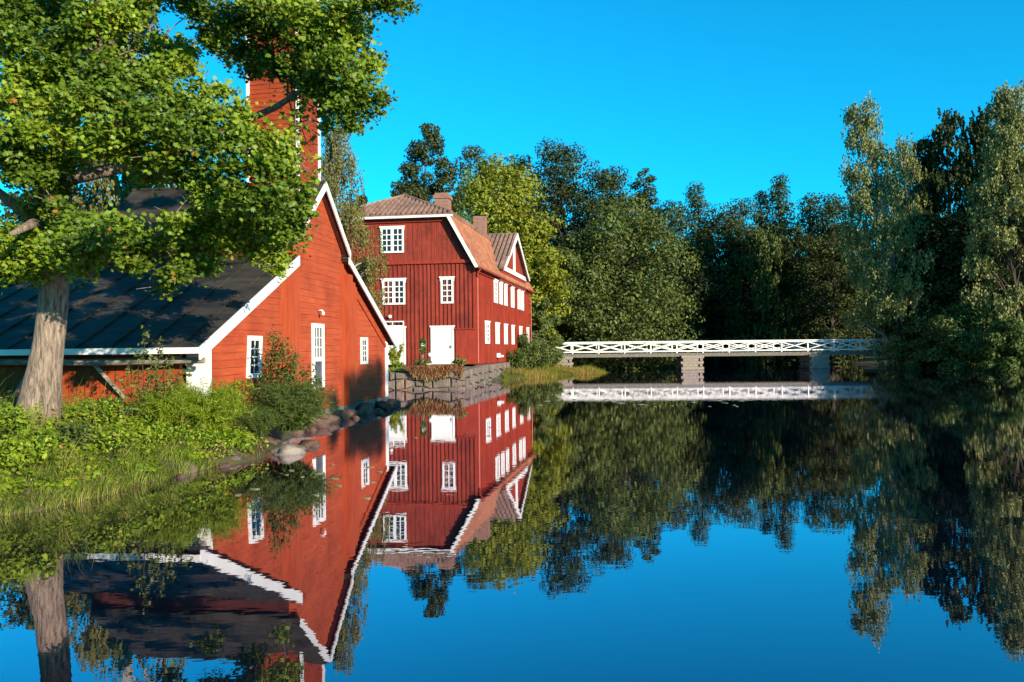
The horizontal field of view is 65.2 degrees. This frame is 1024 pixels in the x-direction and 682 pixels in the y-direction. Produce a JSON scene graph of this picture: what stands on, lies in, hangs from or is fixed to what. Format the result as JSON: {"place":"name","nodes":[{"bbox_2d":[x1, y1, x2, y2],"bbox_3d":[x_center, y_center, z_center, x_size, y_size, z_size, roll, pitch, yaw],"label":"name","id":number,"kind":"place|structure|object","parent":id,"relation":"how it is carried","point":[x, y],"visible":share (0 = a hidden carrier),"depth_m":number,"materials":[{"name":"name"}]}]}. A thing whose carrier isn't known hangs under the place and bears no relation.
{"place":"outdoors","nodes":[
{"label":"outdoors","id":0,"kind":"place"},
{"bbox_2d":[0,444,274,514],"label":"dry grass","id":1,"kind":"structure","parent":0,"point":[266,453],"depth_m":11.12,"materials":[{"name":"green plant"}]},
{"bbox_2d":[0,181,395,423],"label":"red cabin","id":2,"kind":"object","parent":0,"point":[319,306],"visible":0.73,"depth_m":17.18,"materials":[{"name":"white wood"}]},
{"bbox_2d":[246,336,262,378],"bbox_3d":[-5.373,0.331,16.698,0.040,0.880,0.699,-1,-1,8],"label":"window","id":3,"kind":"structure","parent":2,"relation":"in","point":[254,343],"depth_m":16.67,"materials":[{"name":"white paint"}]},
{"bbox_2d":[246,0,320,194],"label":"wooden tower","id":4,"kind":"structure","parent":2,"relation":"on","point":[260,91],"depth_m":20.16,"materials":[{"name":"red wood"}]},
{"bbox_2d":[311,323,324,387],"bbox_3d":[-4.881,0.387,20.158,0.050,1.650,0.750,-1,-1,8],"label":"door","id":5,"kind":"structure","parent":2,"relation":"in","point":[317,330],"depth_m":20.21,"materials":[{"name":"white paint"}]},
{"bbox_2d":[360,337,367,363],"bbox_3d":[-4.384,0.290,23.745,0.040,0.790,0.610,-1,-1,8],"label":"window","id":6,"kind":"structure","parent":2,"relation":"in","point":[363,340],"depth_m":23.70,"materials":[{"name":"white paint"}]},
{"bbox_2d":[388,362,528,380],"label":"terrace","id":7,"kind":"structure","parent":0,"point":[401,371],"depth_m":36.74,"materials":[{"name":"stone"}]},
{"bbox_2d":[388,341,404,363],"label":"bush","id":8,"kind":"object","parent":7,"relation":"on","point":[393,355],"visible":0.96,"depth_m":38.20,"materials":[{"name":"green plant"}]},
{"bbox_2d":[419,338,426,361],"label":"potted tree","id":9,"kind":"object","parent":7,"relation":"on","point":[422,341],"visible":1,"depth_m":38.92,"materials":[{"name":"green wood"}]},
{"bbox_2d":[451,356,467,366],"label":"bush","id":10,"kind":"object","parent":7,"relation":"on","point":[458,360],"visible":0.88,"depth_m":37.91,"materials":[{"name":"green plant"}]},
{"bbox_2d":[506,347,525,370],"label":"bush","id":11,"kind":"object","parent":7,"relation":"on","point":[515,360],"visible":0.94,"depth_m":51.78,"materials":[{"name":"green plant"}]},
{"bbox_2d":[0,363,1023,681],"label":"water","id":12,"kind":"structure","parent":0,"point":[832,523],"depth_m":7.33,"materials":[{"name":"liquid"}]},
{"bbox_2d":[299,440,319,446],"bbox_3d":[-3.870,2.024,15.255,0.438,0.280,0.580,0,-1,-28],"label":"rock","id":13,"kind":"object","parent":12,"relation":"in","point":[310,443],"visible":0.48,"depth_m":15.11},
{"bbox_2d":[501,362,609,380],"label":"reeds","id":14,"kind":"object","parent":12,"relation":"on","point":[536,372],"visible":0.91,"depth_m":54.05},
{"bbox_2d":[0,350,1023,515],"bbox_3d":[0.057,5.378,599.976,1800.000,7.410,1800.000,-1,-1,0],"label":"ground","id":15,"kind":"structure","parent":0,"point":[281,435],"depth_m":12.54,"materials":[{"name":"plant"}]},
{"bbox_2d":[0,243,35,289],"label":"tree","id":16,"kind":"object","parent":15,"relation":"on","point":[6,283],"visible":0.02,"depth_m":23.84,"materials":[{"name":"green plant"}]},
{"bbox_2d":[0,187,40,284],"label":"tree","id":17,"kind":"object","parent":15,"relation":"on","point":[13,213],"visible":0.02,"depth_m":26.54,"materials":[{"name":"green plant"}]},
{"bbox_2d":[0,401,43,435],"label":"herb plant","id":18,"kind":"object","parent":15,"relation":"on","point":[7,414],"visible":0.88,"depth_m":10.12,"materials":[{"name":"green plant"}]},
{"bbox_2d":[0,436,47,482],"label":"herb plant","id":19,"kind":"object","parent":15,"relation":"on","point":[11,458],"visible":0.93,"depth_m":9.29,"materials":[{"name":"green plant"}]},
{"bbox_2d":[0,420,62,470],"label":"herb plant","id":20,"kind":"object","parent":15,"relation":"on","point":[44,440],"visible":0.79,"depth_m":9.62,"materials":[{"name":"green plant"}]},
{"bbox_2d":[52,418,95,450],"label":"herb plant","id":21,"kind":"object","parent":15,"relation":"on","point":[78,435],"visible":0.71,"depth_m":10.52,"materials":[{"name":"green plant"}]},
{"bbox_2d":[11,144,167,217],"bbox_3d":[-15.887,-2.807,30.806,7.322,11.014,6.268,-1,-1,43],"label":"tree","id":22,"kind":"object","parent":15,"relation":"on","point":[114,192],"visible":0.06,"depth_m":30.31,"materials":[{"name":"green plant"}]},
{"bbox_2d":[63,394,122,430],"bbox_3d":[-6.162,1.093,11.657,0.857,0.618,0.726,-1,-1,0],"label":"herb plant","id":23,"kind":"object","parent":15,"relation":"on","point":[105,411],"visible":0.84,"depth_m":11.69,"materials":[{"name":"green plant"}]},
{"bbox_2d":[80,420,141,462],"bbox_3d":[-5.492,1.379,10.872,0.739,0.561,0.706,-1,-1,0],"label":"herb plant","id":24,"kind":"object","parent":15,"relation":"on","point":[105,438],"visible":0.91,"depth_m":10.79,"materials":[{"name":"green plant"}]},
{"bbox_2d":[0,374,226,478],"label":"dry stems","id":25,"kind":"object","parent":15,"relation":"on","point":[44,420],"visible":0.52,"depth_m":11.10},
{"bbox_2d":[0,419,231,515],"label":"grass","id":26,"kind":"structure","parent":15,"relation":"on","point":[97,489],"depth_m":10.28,"materials":[{"name":"plant"}]},
{"bbox_2d":[95,395,142,426],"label":"herb plant","id":27,"kind":"object","parent":15,"relation":"on","point":[126,408],"visible":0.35,"depth_m":12.04,"materials":[{"name":"green plant"}]},
{"bbox_2d":[74,8,189,211],"bbox_3d":[-15.513,-6.881,32.623,5.197,17.672,4.280,0,-1,-31],"label":"birch tree","id":28,"kind":"object","parent":15,"relation":"on","point":[85,183],"visible":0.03,"depth_m":32.54,"materials":[{"name":"green plant"}]},
{"bbox_2d":[0,390,268,495],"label":"undergrowth","id":29,"kind":"object","parent":15,"relation":"on","point":[242,438],"visible":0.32,"depth_m":11.39,"materials":[{"name":"green plant"}]},
{"bbox_2d":[115,420,169,455],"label":"herb plant","id":30,"kind":"object","parent":15,"relation":"on","point":[154,432],"visible":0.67,"depth_m":11.54,"materials":[{"name":"green plant"}]},
{"bbox_2d":[114,324,191,416],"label":"sapling","id":31,"kind":"object","parent":15,"relation":"on","point":[151,376],"visible":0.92,"depth_m":12.48,"materials":[{"name":"green plant"}]},
{"bbox_2d":[123,381,202,424],"bbox_3d":[-5.559,0.954,12.700,1.294,0.739,1.357,-1,-1,0],"label":"fern bush","id":32,"kind":"object","parent":15,"relation":"on","point":[168,413],"visible":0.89,"depth_m":12.54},
{"bbox_2d":[158,421,206,449],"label":"herb plant","id":33,"kind":"object","parent":15,"relation":"on","point":[180,430],"visible":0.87,"depth_m":12.21,"materials":[{"name":"green plant"}]},
{"bbox_2d":[186,424,225,451],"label":"herb plant","id":34,"kind":"object","parent":15,"relation":"on","point":[207,438],"visible":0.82,"depth_m":12.68,"materials":[{"name":"green plant"}]},
{"bbox_2d":[0,0,422,430],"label":"maple tree","id":35,"kind":"object","parent":15,"relation":"on","point":[71,79],"visible":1,"depth_m":10.60,"materials":[{"name":"green plant"}]},
{"bbox_2d":[163,376,265,434],"bbox_3d":[-5.066,1.092,13.328,2.023,1.067,1.948,-1,-1,0],"label":"fern bush","id":36,"kind":"object","parent":15,"relation":"on","point":[214,408],"visible":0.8,"depth_m":13.05,"materials":[{"name":"plant"}]},
{"bbox_2d":[228,376,258,412],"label":"weed plant","id":37,"kind":"object","parent":15,"relation":"on","point":[245,388],"visible":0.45,"depth_m":15.57,"materials":[{"name":"green plant"}]},
{"bbox_2d":[225,406,287,438],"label":"fern bush","id":38,"kind":"object","parent":15,"relation":"on","point":[259,425],"visible":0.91,"depth_m":14.03,"materials":[{"name":"green plant"}]},
{"bbox_2d":[260,436,279,444],"bbox_3d":[-4.672,1.954,15.241,0.467,0.290,0.548,-1,-1,0],"label":"rock","id":39,"kind":"object","parent":15,"relation":"on","point":[272,440],"visible":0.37,"depth_m":15.10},
{"bbox_2d":[269,444,305,454],"bbox_3d":[-3.934,1.962,14.159,0.657,0.312,0.461,0,-1,-41],"label":"rock","id":40,"kind":"object","parent":15,"relation":"on","point":[289,449],"visible":0.65,"depth_m":14.02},
{"bbox_2d":[250,325,334,428],"bbox_3d":[-4.410,0.705,16.116,1.664,2.080,1.134,0,-1,-14],"label":"rose bush","id":41,"kind":"object","parent":15,"relation":"on","point":[290,377],"visible":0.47,"depth_m":16.02,"materials":[{"name":"green plant"}]},
{"bbox_2d":[245,374,352,433],"bbox_3d":[-4.215,1.207,15.310,2.276,1.169,2.247,-1,-1,0],"label":"fern bush","id":42,"kind":"object","parent":15,"relation":"on","point":[297,408],"visible":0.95,"depth_m":15.01,"materials":[{"name":"green plant"}]},
{"bbox_2d":[307,417,331,427],"bbox_3d":[-4.754,2.017,19.109,1.068,0.422,0.565,-1,-1,32],"label":"rock","id":43,"kind":"object","parent":15,"relation":"on","point":[324,422],"visible":0.28,"depth_m":18.78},
{"bbox_2d":[318,413,341,422],"bbox_3d":[-4.679,1.987,20.080,0.544,0.355,1.102,-1,-1,30],"label":"rock","id":44,"kind":"object","parent":15,"relation":"on","point":[334,418],"visible":0.33,"depth_m":19.97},
{"bbox_2d":[334,408,357,419],"bbox_3d":[-4.500,2.024,21.564,0.548,0.395,1.505,-1,-1,0],"label":"rock","id":45,"kind":"object","parent":15,"relation":"on","point":[347,414],"visible":0.59,"depth_m":21.19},
{"bbox_2d":[321,126,388,315],"bbox_3d":[-6.445,-2.550,31.043,3.048,11.711,2.999,-1,-1,26],"label":"birch tree","id":46,"kind":"object","parent":15,"relation":"on","point":[334,171],"visible":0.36,"depth_m":30.92,"materials":[{"name":"green plant"}]},
{"bbox_2d":[355,402,373,415],"bbox_3d":[-4.262,2.002,23.162,0.568,0.465,1.779,-1,-1,0],"label":"rock","id":47,"kind":"object","parent":15,"relation":"on","point":[368,407],"visible":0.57,"depth_m":22.67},
{"bbox_2d":[375,400,393,409],"bbox_3d":[-4.060,2.046,24.825,0.548,0.422,1.491,0,-1,-37],"label":"rock","id":48,"kind":"object","parent":15,"relation":"on","point":[383,405],"visible":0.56,"depth_m":24.36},
{"bbox_2d":[386,399,400,405],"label":"rock","id":49,"kind":"object","parent":15,"relation":"on","point":[394,402],"visible":0.53,"depth_m":25.79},
{"bbox_2d":[390,180,415,196],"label":"tree","id":50,"kind":"object","parent":15,"relation":"on","point":[398,189],"visible":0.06,"depth_m":73.77,"materials":[{"name":"green plant"}]},
{"bbox_2d":[388,372,461,389],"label":"stone wall","id":51,"kind":"structure","parent":15,"relation":"on","point":[404,381],"depth_m":36.30,"materials":[{"name":"stone"}]},
{"bbox_2d":[403,364,457,381],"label":"hanging creeper","id":52,"kind":"object","parent":51,"relation":"hanging from","point":[437,371],"visible":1,"depth_m":36.02,"materials":[{"name":"red plant"}]},
{"bbox_2d":[455,364,463,379],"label":"hanging creeper","id":53,"kind":"object","parent":51,"relation":"hanging from","point":[460,367],"visible":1,"depth_m":36.10,"materials":[{"name":"red plant"}]},
{"bbox_2d":[397,122,463,214],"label":"tree","id":54,"kind":"object","parent":15,"relation":"on","point":[419,190],"visible":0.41,"depth_m":75.50,"materials":[{"name":"green plant"}]},
{"bbox_2d":[341,192,534,364],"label":"red manor house","id":55,"kind":"structure","parent":15,"relation":"on","point":[454,285],"depth_m":43.78,"materials":[{"name":"wood"}]},
{"bbox_2d":[379,226,404,252],"bbox_3d":[-6.572,-5.567,43.864,1.423,1.470,0.100,-1,-1,8],"label":"window","id":56,"kind":"structure","parent":55,"relation":"in","point":[393,236],"depth_m":43.87,"materials":[{"name":"white paint"}]},
{"bbox_2d":[381,278,406,304],"bbox_3d":[-6.483,-2.719,43.825,1.443,1.450,0.100,-1,-1,8],"label":"window","id":57,"kind":"structure","parent":55,"relation":"in","point":[394,286],"depth_m":43.83,"materials":[{"name":"white paint"}]},
{"bbox_2d":[385,321,403,325],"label":"window","id":58,"kind":"structure","parent":55,"relation":"in","point":[387,322],"depth_m":43.82,"materials":[{"name":"white paint"}]},
{"bbox_2d":[388,326,405,364],"bbox_3d":[-6.477,0.241,43.798,1.433,2.090,0.100,-1,-1,8],"label":"door","id":59,"kind":"structure","parent":55,"relation":"in","point":[399,332],"depth_m":43.76,"materials":[{"name":"white paint"}]},
{"bbox_2d":[429,325,454,363],"bbox_3d":[-3.782,0.209,43.395,1.383,2.090,0.100,-1,-1,8],"label":"door","id":60,"kind":"structure","parent":55,"relation":"in","point":[442,337],"depth_m":43.41,"materials":[{"name":"white paint"}]},
{"bbox_2d":[439,276,454,303],"bbox_3d":[-3.526,-2.769,43.383,0.863,1.460,0.100,-1,-1,8],"label":"window","id":61,"kind":"structure","parent":55,"relation":"in","point":[451,278],"depth_m":43.40,"materials":[{"name":"white paint"}]},
{"bbox_2d":[485,320,490,343],"bbox_3d":[-1.383,-0.500,45.879,0.090,1.310,1.273,-1,-1,10],"label":"window","id":62,"kind":"structure","parent":55,"relation":"in","point":[487,323],"depth_m":45.85,"materials":[{"name":"white paint"}]},
{"bbox_2d":[493,279,498,302],"bbox_3d":[-0.953,-3.018,48.440,0.090,1.430,1.223,-1,-1,10],"label":"window","id":63,"kind":"structure","parent":55,"relation":"in","point":[495,280],"depth_m":48.40,"materials":[{"name":"white paint"}]},
{"bbox_2d":[495,322,499,343],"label":"window","id":64,"kind":"structure","parent":55,"relation":"in","point":[497,325],"depth_m":48.75,"materials":[{"name":"white paint"}]},
{"bbox_2d":[499,281,503,304],"bbox_3d":[-0.660,-3.004,50.064,0.090,1.430,1.023,-1,-1,10],"label":"window","id":65,"kind":"structure","parent":55,"relation":"in","point":[500,283],"depth_m":49.93,"materials":[{"name":"white paint"}]},
{"bbox_2d":[504,283,507,305],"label":"window","id":66,"kind":"structure","parent":55,"relation":"in","point":[505,285],"depth_m":51.60,"materials":[{"name":"white paint"}]},
{"bbox_2d":[504,324,507,343],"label":"window","id":67,"kind":"structure","parent":55,"relation":"in","point":[505,325],"depth_m":51.45,"materials":[{"name":"white paint"}]},
{"bbox_2d":[454,366,483,389],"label":"stone wall","id":68,"kind":"structure","parent":15,"relation":"on","point":[473,376],"depth_m":39.34,"materials":[{"name":"stone"}]},
{"bbox_2d":[448,145,515,225],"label":"tree","id":69,"kind":"object","parent":15,"relation":"on","point":[470,153],"visible":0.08,"depth_m":85.84,"materials":[{"name":"green plant"}]},
{"bbox_2d":[475,362,520,382],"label":"stone wall","id":70,"kind":"structure","parent":15,"relation":"on","point":[492,371],"depth_m":45.70,"materials":[{"name":"stone"}]},
{"bbox_2d":[451,152,566,324],"bbox_3d":[-1.459,-6.749,67.289,11.052,17.727,11.678,0,-1,-37],"label":"tree","id":71,"kind":"object","parent":15,"relation":"on","point":[485,196],"visible":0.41,"depth_m":64.97,"materials":[{"name":"green plant"}]},
{"bbox_2d":[493,154,554,280],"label":"tree","id":72,"kind":"object","parent":15,"relation":"on","point":[523,162],"visible":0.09,"depth_m":83.54,"materials":[{"name":"green plant"}]},
{"bbox_2d":[517,332,542,369],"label":"bush","id":73,"kind":"object","parent":15,"relation":"on","point":[527,347],"visible":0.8,"depth_m":55.76,"materials":[{"name":"green plant"}]},
{"bbox_2d":[513,213,572,339],"bbox_3d":[1.657,-4.137,66.118,6.833,12.860,6.773,-1,-1,0],"label":"tree","id":74,"kind":"object","parent":15,"relation":"on","point":[551,276],"visible":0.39,"depth_m":64.70,"materials":[{"name":"green plant"}]},
{"bbox_2d":[528,336,559,367],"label":"bush","id":75,"kind":"object","parent":15,"relation":"on","point":[542,360],"visible":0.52,"depth_m":57.80,"materials":[{"name":"green plant"}]},
{"bbox_2d":[529,298,564,367],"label":"tree","id":76,"kind":"object","parent":15,"relation":"on","point":[545,322],"visible":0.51,"depth_m":62.33,"materials":[{"name":"green plant"}]},
{"bbox_2d":[544,347,564,366],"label":"bush","id":77,"kind":"object","parent":15,"relation":"on","point":[556,360],"visible":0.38,"depth_m":60.22,"materials":[{"name":"green plant"}]},
{"bbox_2d":[503,136,607,332],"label":"tree","id":78,"kind":"object","parent":15,"relation":"on","point":[568,193],"visible":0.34,"depth_m":79.46,"materials":[{"name":"green plant"}]},
{"bbox_2d":[548,228,627,369],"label":"tree","id":79,"kind":"object","parent":15,"relation":"on","point":[569,252],"visible":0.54,"depth_m":67.92,"materials":[{"name":"green plant"}]},
{"bbox_2d":[561,165,663,342],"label":"tree","id":80,"kind":"object","parent":15,"relation":"on","point":[605,182],"visible":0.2,"depth_m":78.15,"materials":[{"name":"green plant"}]},
{"bbox_2d":[557,191,706,369],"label":"tree","id":81,"kind":"object","parent":15,"relation":"on","point":[640,282],"visible":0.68,"depth_m":68.72,"materials":[{"name":"green plant"}]},
{"bbox_2d":[355,194,936,363],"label":"forest","id":82,"kind":"object","parent":15,"relation":"on","point":[723,359],"depth_m":92.28,"materials":[{"name":"green plant"}]},
{"bbox_2d":[627,167,671,364],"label":"tree","id":83,"kind":"object","parent":15,"relation":"on","point":[645,186],"visible":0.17,"depth_m":85.49,"materials":[{"name":"green plant"}]},
{"bbox_2d":[627,199,720,363],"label":"tree","id":84,"kind":"object","parent":15,"relation":"on","point":[689,280],"visible":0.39,"depth_m":82.32,"materials":[{"name":"green plant"}]},
{"bbox_2d":[659,181,746,359],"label":"tree","id":85,"kind":"object","parent":15,"relation":"on","point":[690,197],"visible":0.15,"depth_m":91.44,"materials":[{"name":"green plant"}]},
{"bbox_2d":[675,203,764,363],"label":"tree","id":86,"kind":"object","parent":15,"relation":"on","point":[719,310],"visible":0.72,"depth_m":84.01,"materials":[{"name":"green plant"}]},
{"bbox_2d":[556,339,890,369],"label":"foot bridge","id":87,"kind":"structure","parent":15,"relation":"on","point":[810,360],"depth_m":64.24,"materials":[{"name":"white wood"}]},
{"bbox_2d":[695,197,787,362],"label":"tree","id":88,"kind":"object","parent":15,"relation":"on","point":[745,211],"visible":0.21,"depth_m":88.98,"materials":[{"name":"green plant"}]},
{"bbox_2d":[724,224,798,363],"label":"tree","id":89,"kind":"object","parent":15,"relation":"on","point":[758,287],"visible":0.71,"depth_m":82.58,"materials":[{"name":"green plant"}]},
{"bbox_2d":[748,190,792,339],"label":"tree","id":90,"kind":"object","parent":15,"relation":"on","point":[761,201],"visible":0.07,"depth_m":92.83,"materials":[{"name":"green plant"}]},
{"bbox_2d":[752,173,829,347],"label":"tree","id":91,"kind":"object","parent":15,"relation":"on","point":[778,186],"visible":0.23,"depth_m":91.66,"materials":[{"name":"green plant"}]},
{"bbox_2d":[761,223,835,363],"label":"tree","id":92,"kind":"object","parent":15,"relation":"on","point":[797,244],"visible":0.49,"depth_m":83.08,"materials":[{"name":"green plant"}]},
{"bbox_2d":[782,192,864,351],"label":"tree","id":93,"kind":"object","parent":15,"relation":"on","point":[809,210],"visible":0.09,"depth_m":91.53,"materials":[{"name":"green plant"}]},
{"bbox_2d":[788,192,871,357],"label":"tree","id":94,"kind":"object","parent":15,"relation":"on","point":[830,212],"visible":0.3,"depth_m":86.94,"materials":[{"name":"green plant"}]},
{"bbox_2d":[790,238,874,363],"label":"tree","id":95,"kind":"object","parent":15,"relation":"on","point":[848,302],"visible":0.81,"depth_m":79.17,"materials":[{"name":"green plant"}]},
{"bbox_2d":[836,91,956,368],"bbox_3d":[30.155,-7.812,62.172,9.340,22.501,7.978,-1,-1,24],"label":"birch tree","id":96,"kind":"object","parent":15,"relation":"on","point":[898,293],"visible":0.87,"depth_m":61.33,"materials":[{"name":"green plant"}]},
{"bbox_2d":[860,133,932,310],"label":"birch tree","id":97,"kind":"object","parent":15,"relation":"on","point":[908,162],"visible":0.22,"depth_m":65.75,"materials":[{"name":"green plant"}]},
{"bbox_2d":[876,139,947,318],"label":"tree","id":98,"kind":"object","parent":15,"relation":"on","point":[923,158],"visible":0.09,"depth_m":67.06,"materials":[{"name":"green plant"}]},
{"bbox_2d":[885,324,941,369],"bbox_3d":[30.439,0.623,60.086,4.040,4.060,3.982,0,-1,-29],"label":"shrub","id":99,"kind":"object","parent":15,"relation":"on","point":[913,360],"visible":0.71,"depth_m":59.43,"materials":[{"name":"green plant"}]},
{"bbox_2d":[879,209,972,366],"bbox_3d":[32.402,-3.979,61.810,7.211,12.505,6.260,-1,-1,35],"label":"tree","id":100,"kind":"object","parent":15,"relation":"on","point":[935,223],"visible":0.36,"depth_m":60.69,"materials":[{"name":"green plant"}]},
{"bbox_2d":[903,107,985,295],"bbox_3d":[35.296,-8.592,65.168,6.680,20.946,6.993,-1,-1,0],"label":"tree","id":101,"kind":"object","parent":15,"relation":"on","point":[944,180],"visible":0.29,"depth_m":64.79,"materials":[{"name":"green plant"}]},
{"bbox_2d":[917,300,999,370],"bbox_3d":[31.993,-0.164,56.727,5.932,5.543,5.766,-1,-1,0],"label":"shrub","id":102,"kind":"object","parent":15,"relation":"on","point":[951,333],"visible":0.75,"depth_m":55.89,"materials":[{"name":"green plant"}]},
{"bbox_2d":[920,199,1023,360],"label":"tree","id":103,"kind":"object","parent":15,"relation":"on","point":[960,229],"visible":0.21,"depth_m":59.41,"materials":[{"name":"green plant"}]},
{"bbox_2d":[946,106,1023,300],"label":"tree","id":104,"kind":"object","parent":15,"relation":"on","point":[979,130],"visible":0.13,"depth_m":63.90,"materials":[{"name":"green plant"}]},
{"bbox_2d":[958,79,1023,356],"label":"birch tree","id":105,"kind":"object","parent":15,"relation":"on","point":[1006,140],"visible":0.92,"depth_m":54.78,"materials":[{"name":"green plant"}]},
{"bbox_2d":[970,173,1023,327],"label":"tree","id":106,"kind":"object","parent":15,"relation":"on","point":[1020,231],"visible":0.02,"depth_m":56.99,"materials":[{"name":"green plant"}]},
{"bbox_2d":[974,316,1023,371],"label":"shrub","id":107,"kind":"object","parent":15,"relation":"on","point":[996,340],"visible":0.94,"depth_m":52.40,"materials":[{"name":"green plant"}]},
{"bbox_2d":[0,0,1023,286],"label":"sky","id":108,"kind":"structure","parent":0,"point":[730,97],"materials":[{"name":"blue"}]},
{"bbox_2d":[875,363,1023,371],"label":"shore grass","id":109,"kind":"structure","parent":0,"point":[952,367],"depth_m":56.14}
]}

